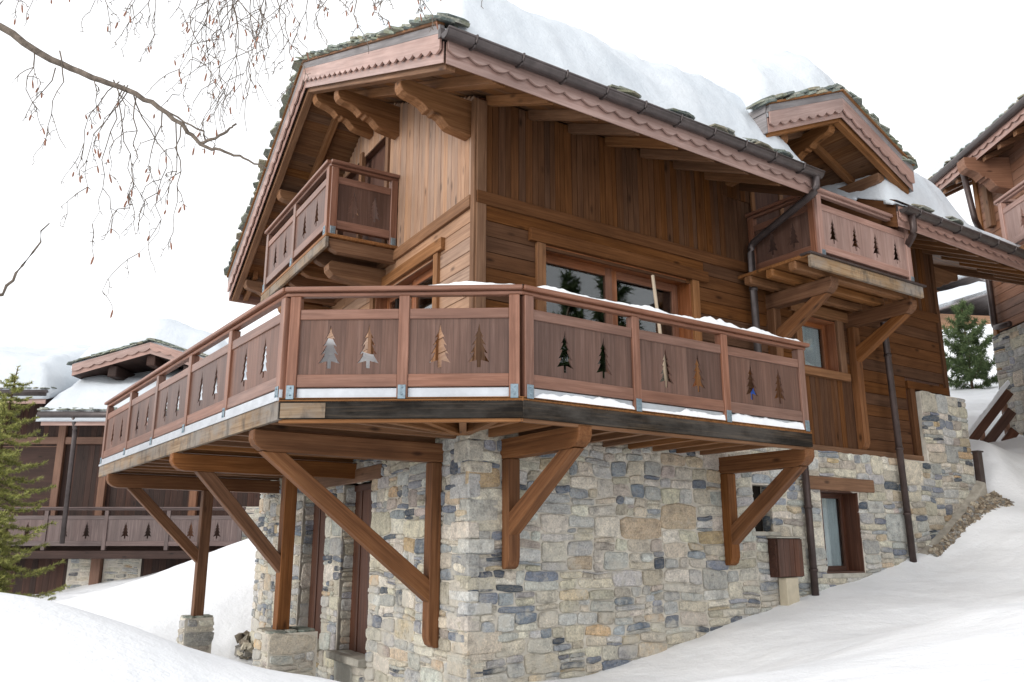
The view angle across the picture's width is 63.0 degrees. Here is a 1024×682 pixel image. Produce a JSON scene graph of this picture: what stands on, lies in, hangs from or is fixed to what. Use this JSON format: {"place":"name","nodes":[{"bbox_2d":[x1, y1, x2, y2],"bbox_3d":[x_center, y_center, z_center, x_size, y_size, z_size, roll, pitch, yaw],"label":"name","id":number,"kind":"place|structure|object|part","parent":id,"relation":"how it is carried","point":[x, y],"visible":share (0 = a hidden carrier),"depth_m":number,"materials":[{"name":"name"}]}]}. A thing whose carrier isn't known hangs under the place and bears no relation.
{"place":"outdoors","nodes":[
{"label":"outdoors","id":0,"kind":"place"},
{"bbox_2d":[0,324,1023,681],"bbox_3d":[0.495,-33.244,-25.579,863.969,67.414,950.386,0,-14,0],"label":"ground","id":1,"kind":"structure","parent":0,"point":[952,612],"depth_m":9.16,"materials":[{"name":"white snow"}]},
{"bbox_2d":[0,366,71,600],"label":"young fir","id":2,"kind":"object","parent":1,"relation":"on","point":[7,457],"visible":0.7,"depth_m":10.54,"materials":[{"name":"green plant"}]},
{"bbox_2d":[0,338,260,594],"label":"dark timber chalet","id":3,"kind":"object","parent":1,"relation":"on","point":[102,530],"visible":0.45,"depth_m":22.20,"materials":[{"name":"brown wood"}]},
{"bbox_2d":[3,446,56,506],"bbox_3d":[-13.300,3.716,22.869,1.800,1.650,0.185,0,-14,0],"label":"window","id":4,"kind":"structure","parent":3,"relation":"in","point":[3,446],"depth_m":22.98,"materials":[{"name":"brown wood"}]},
{"bbox_2d":[0,344,92,398],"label":"roof snow","id":5,"kind":"structure","parent":3,"relation":"on","point":[47,367],"depth_m":22.56,"materials":[{"name":"white snow"}]},
{"bbox_2d":[70,318,227,371],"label":"roof snow","id":6,"kind":"structure","parent":3,"relation":"on","point":[178,333],"depth_m":22.64,"materials":[{"name":"white snow"}]},
{"bbox_2d":[36,338,266,420],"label":"roof snow","id":7,"kind":"structure","parent":3,"relation":"on","point":[96,392],"depth_m":21.84,"materials":[{"name":"white snow"}]},
{"bbox_2d":[0,0,483,317],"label":"bare birch","id":8,"kind":"object","parent":1,"relation":"on","point":[23,42],"visible":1,"depth_m":4.45,"materials":[{"name":"brown plant"}]},
{"bbox_2d":[234,630,253,659],"bbox_3d":[-4.643,5.402,14.808,0.496,0.509,0.791,7,-15,-25],"label":"stone heap","id":9,"kind":"object","parent":1,"relation":"on","point":[244,648],"visible":0.62,"depth_m":14.67,"materials":[{"name":"beige stone"}]},
{"bbox_2d":[98,12,1023,681],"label":"stone and timber chalet","id":10,"kind":"object","parent":1,"relation":"on","point":[442,490],"visible":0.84,"depth_m":10.43,"materials":[{"name":"brown wood"}]},
{"bbox_2d":[308,503,326,638],"bbox_3d":[-2.872,3.420,12.784,0.090,2.350,1.330,8,-16,-30],"label":"ground floor door","id":11,"kind":"structure","parent":10,"relation":"in","point":[317,561],"depth_m":12.95,"materials":[{"name":"brown wood"}]},
{"bbox_2d":[320,338,377,388],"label":"deck snow","id":12,"kind":"structure","parent":10,"relation":"on","point":[329,352],"depth_m":8.09,"materials":[{"name":"white snow"}]},
{"bbox_2d":[349,483,372,653],"bbox_3d":[-1.941,3.045,11.290,0.090,2.420,1.270,8,-16,-30],"label":"ground floor door","id":13,"kind":"structure","parent":10,"relation":"in","point":[358,619],"depth_m":11.41,"materials":[{"name":"brown wood"}]},
{"bbox_2d":[343,146,384,242],"bbox_3d":[-2.272,-2.014,13.223,0.050,2.250,2.250,8,-16,-30],"label":"shutter door","id":14,"kind":"structure","parent":10,"relation":"in","point":[377,162],"depth_m":13.09,"materials":[{"name":"brown wood"}]},
{"bbox_2d":[373,258,432,354],"bbox_3d":[-1.361,0.207,11.057,0.225,2.180,1.980,8,-16,-30],"label":"window","id":15,"kind":"structure","parent":10,"relation":"in","point":[424,274],"depth_m":11.23,"materials":[{"name":"brown wood"}]},
{"bbox_2d":[436,281,494,284],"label":"handrail snow","id":16,"kind":"structure","parent":10,"relation":"on","point":[468,283],"depth_m":7.92,"materials":[{"name":"white snow"}]},
{"bbox_2d":[546,245,695,386],"bbox_3d":[1.336,0.095,10.646,2.480,2.200,0.285,9,-17,-33],"label":"window","id":17,"kind":"structure","parent":10,"relation":"in","point":[679,293],"depth_m":11.04,"materials":[{"name":"brown wood"}]},
{"bbox_2d":[522,284,800,341],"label":"handrail snow","id":18,"kind":"structure","parent":10,"relation":"on","point":[709,319],"depth_m":9.08,"materials":[{"name":"white snow"}]},
{"bbox_2d":[534,393,804,429],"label":"deck snow","id":19,"kind":"structure","parent":10,"relation":"on","point":[736,417],"depth_m":8.79,"materials":[{"name":"white snow"}]},
{"bbox_2d":[333,0,1020,246],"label":"roof snow","id":20,"kind":"structure","parent":10,"relation":"on","point":[587,55],"depth_m":10.29,"materials":[{"name":"white snow"}]},
{"bbox_2d":[708,51,834,116],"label":"roof snow","id":21,"kind":"structure","parent":10,"relation":"on","point":[747,81],"depth_m":12.25,"materials":[{"name":"white snow"}]},
{"bbox_2d":[766,536,804,605],"bbox_3d":[3.657,3.188,11.034,0.580,1.200,0.190,9,-17,-33],"label":"meter cabinet","id":22,"kind":"object","parent":10,"relation":"attached to","point":[786,564],"visible":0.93,"depth_m":11.01,"materials":[{"name":"brown wood"}]},
{"bbox_3d":[3.685,2.867,11.070,0.496,0.480,0.029,9,-17,-33],"label":"cabinet door","id":23,"kind":"part","parent":22,"relation":"part of","materials":[{"name":"brown wood"}]},
{"bbox_2d":[802,317,838,371],"bbox_3d":[4.636,0.071,12.925,0.880,0.820,0.262,9,-17,-33],"label":"window","id":24,"kind":"structure","parent":10,"relation":"in","point":[810,329],"depth_m":13.11,"materials":[{"name":"brown wood"}]},
{"bbox_2d":[820,490,864,573],"bbox_3d":[4.678,2.784,12.191,0.880,1.160,0.332,9,-17,-33],"label":"window","id":25,"kind":"structure","parent":10,"relation":"in","point":[848,509],"depth_m":12.38,"materials":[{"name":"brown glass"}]},
{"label":"deck snow","id":26,"kind":"object","parent":10,"relation":"on","visible":0},
{"bbox_2d":[651,275,667,386],"bbox_3d":[1.743,0.046,9.739,0.041,1.871,0.550,1,-14,-6],"label":"wooden pole","id":27,"kind":"object","parent":26,"relation":"on","point":[658,325],"visible":0.34,"depth_m":9.86,"materials":[{"name":"brown wood"}]},
{"bbox_2d":[937,276,984,291],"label":"hillside chalet","id":28,"kind":"object","parent":1,"relation":"on","point":[966,280],"visible":0.01,"depth_m":64.06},
{"bbox_2d":[939,290,990,329],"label":"hillside chalet","id":29,"kind":"object","parent":1,"relation":"on","point":[980,308],"visible":0.04,"depth_m":56.04,"materials":[{"name":"brown wood"}]},
{"bbox_2d":[937,281,986,307],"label":"roof snow","id":30,"kind":"structure","parent":29,"relation":"on","point":[957,293],"depth_m":55.07,"materials":[{"name":"white snow"}]},
{"bbox_2d":[942,299,997,388],"bbox_3d":[13.180,0.112,24.344,2.412,2.911,2.389,0,-14,0],"label":"bushy pine","id":31,"kind":"object","parent":1,"relation":"on","point":[969,362],"visible":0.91,"depth_m":24.01,"materials":[{"name":"green plant"}]},
{"bbox_2d":[928,491,1014,556],"bbox_3d":[7.433,2.919,13.421,2.193,1.120,0.469,9,-17,-33],"label":"gravel strip","id":32,"kind":"object","parent":1,"relation":"on","point":[985,504],"visible":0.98,"depth_m":13.53,"materials":[{"name":"beige gravel"}]},
{"bbox_2d":[928,94,1023,435],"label":"neighbouring chalet","id":33,"kind":"object","parent":1,"relation":"on","point":[987,164],"visible":0.72,"depth_m":18.13,"materials":[{"name":"brown wood"}]},
{"bbox_2d":[932,58,1023,175],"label":"roof snow","id":34,"kind":"structure","parent":33,"relation":"on","point":[983,113],"depth_m":18.46,"materials":[{"name":"white snow"}]},
{"bbox_2d":[971,450,985,483],"bbox_3d":[8.053,2.305,14.393,0.180,0.825,0.140,9,-17,-33],"label":"dark board post","id":35,"kind":"object","parent":1,"relation":"on","point":[978,465],"visible":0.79,"depth_m":14.39,"materials":[{"name":"brown wood"}]},
{"bbox_2d":[970,389,1018,442],"bbox_3d":[10.010,2.240,17.617,1.362,2.510,0.130,0,-14,0],"label":"stair fence","id":36,"kind":"object","parent":1,"relation":"on","point":[1001,425],"visible":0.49,"depth_m":17.68,"materials":[{"name":"brown wood"}]},
{"bbox_2d":[968,380,1009,434],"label":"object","id":37,"kind":"structure","parent":36,"relation":"on","point":[1003,387],"depth_m":17.73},
{"bbox_2d":[0,0,1023,347],"label":"sky","id":38,"kind":"structure","parent":0,"point":[919,66],"materials":[{"name":"white"}]}
]}

